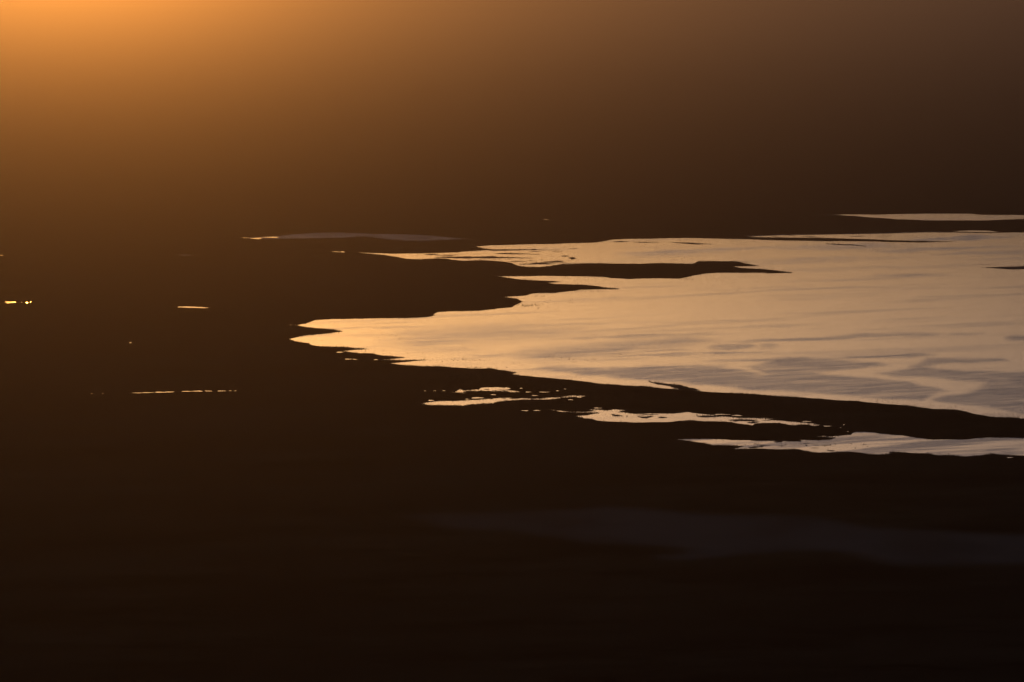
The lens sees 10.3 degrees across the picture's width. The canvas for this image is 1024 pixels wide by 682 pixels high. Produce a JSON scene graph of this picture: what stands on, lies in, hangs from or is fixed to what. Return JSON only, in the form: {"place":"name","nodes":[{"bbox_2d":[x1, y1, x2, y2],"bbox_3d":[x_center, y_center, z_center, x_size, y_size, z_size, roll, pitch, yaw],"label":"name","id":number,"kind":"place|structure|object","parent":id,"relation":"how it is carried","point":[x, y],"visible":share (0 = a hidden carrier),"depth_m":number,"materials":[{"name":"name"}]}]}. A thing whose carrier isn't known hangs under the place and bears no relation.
{"place":"outdoors","nodes":[
{"label":"outdoors","id":0,"kind":"place"},
{"bbox_2d":[250,233,466,240],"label":"salt flat","id":1,"kind":"structure","parent":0,"point":[406,237],"depth_m":14119.73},
{"bbox_2d":[436,256,516,257],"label":"islet","id":2,"kind":"object","parent":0,"point":[478,257],"visible":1,"depth_m":12982.40,"materials":[{"name":"brown soil"}]},
{"bbox_2d":[453,387,518,392],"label":"pond","id":3,"kind":"structure","parent":0,"point":[502,389],"depth_m":8651.57,"materials":[{"name":"beige liquid"}]},
{"bbox_2d":[422,395,581,405],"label":"pond","id":4,"kind":"structure","parent":0,"point":[470,402],"depth_m":8396.59,"materials":[{"name":"beige liquid"}]},
{"bbox_2d":[484,249,536,250],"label":"islet","id":5,"kind":"object","parent":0,"point":[505,249],"visible":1,"depth_m":13389.42,"materials":[{"name":"brown soil"}]},
{"bbox_2d":[0,3,1023,681],"bbox_3d":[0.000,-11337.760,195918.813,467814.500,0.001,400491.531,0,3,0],"label":"ground","id":6,"kind":"structure","parent":0,"point":[260,501],"depth_m":9738.02,"materials":[{"name":"brown soil"}]},
{"bbox_2d":[287,232,1023,456],"bbox_3d":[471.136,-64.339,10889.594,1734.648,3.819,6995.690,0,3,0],"label":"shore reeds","id":7,"kind":"object","parent":6,"relation":"on","point":[649,380],"visible":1,"depth_m":8607.79,"materials":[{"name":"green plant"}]},
{"bbox_2d":[0,0,1023,2],"label":"sky","id":8,"kind":"structure","parent":0,"point":[1,1],"materials":[{"name":"orange"}]},
{"bbox_2d":[290,232,1023,418],"bbox_3d":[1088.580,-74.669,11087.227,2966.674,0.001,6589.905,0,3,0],"label":"lake","id":9,"kind":"structure","parent":0,"point":[935,325],"depth_m":10354.81,"materials":[{"name":"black liquid"}]},
{"bbox_2d":[649,381,696,389],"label":"islet","id":10,"kind":"object","parent":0,"point":[673,385],"visible":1,"depth_m":8730.57,"materials":[{"name":"brown soil"}]},
{"bbox_2d":[559,409,817,424],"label":"pond","id":11,"kind":"structure","parent":0,"point":[602,415],"depth_m":8060.07,"materials":[{"name":"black liquid"}]},
{"bbox_2d":[416,507,1023,564],"bbox_3d":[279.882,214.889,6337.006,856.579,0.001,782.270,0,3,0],"label":"mud flat","id":12,"kind":"structure","parent":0,"point":[696,535],"depth_m":6330.13,"materials":[{"name":"black soil"}]},
{"bbox_2d":[732,419,752,420],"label":"islet","id":13,"kind":"object","parent":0,"point":[741,419],"visible":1,"depth_m":8019.42,"materials":[{"name":"brown soil"}]},
{"bbox_2d":[748,231,945,235],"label":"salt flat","id":14,"kind":"structure","parent":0,"point":[820,234],"depth_m":14237.08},
{"bbox_2d":[678,432,1023,455],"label":"pond","id":15,"kind":"structure","parent":0,"point":[872,443],"depth_m":7594.55,"materials":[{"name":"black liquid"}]},
{"bbox_2d":[843,214,1023,219],"bbox_3d":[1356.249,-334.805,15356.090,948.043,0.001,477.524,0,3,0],"label":"pond","id":16,"kind":"structure","parent":0,"point":[945,217],"depth_m":15388.50,"materials":[{"name":"beige liquid"}]},
{"bbox_2d":[958,230,994,231],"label":"pond","id":17,"kind":"structure","parent":0,"point":[975,231],"depth_m":14415.24,"materials":[{"name":"black liquid"}]},
{"bbox_2d":[986,266,1023,268],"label":"islet","id":18,"kind":"object","parent":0,"point":[1020,267],"visible":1,"depth_m":12507.14,"materials":[{"name":"brown soil"}]}
]}

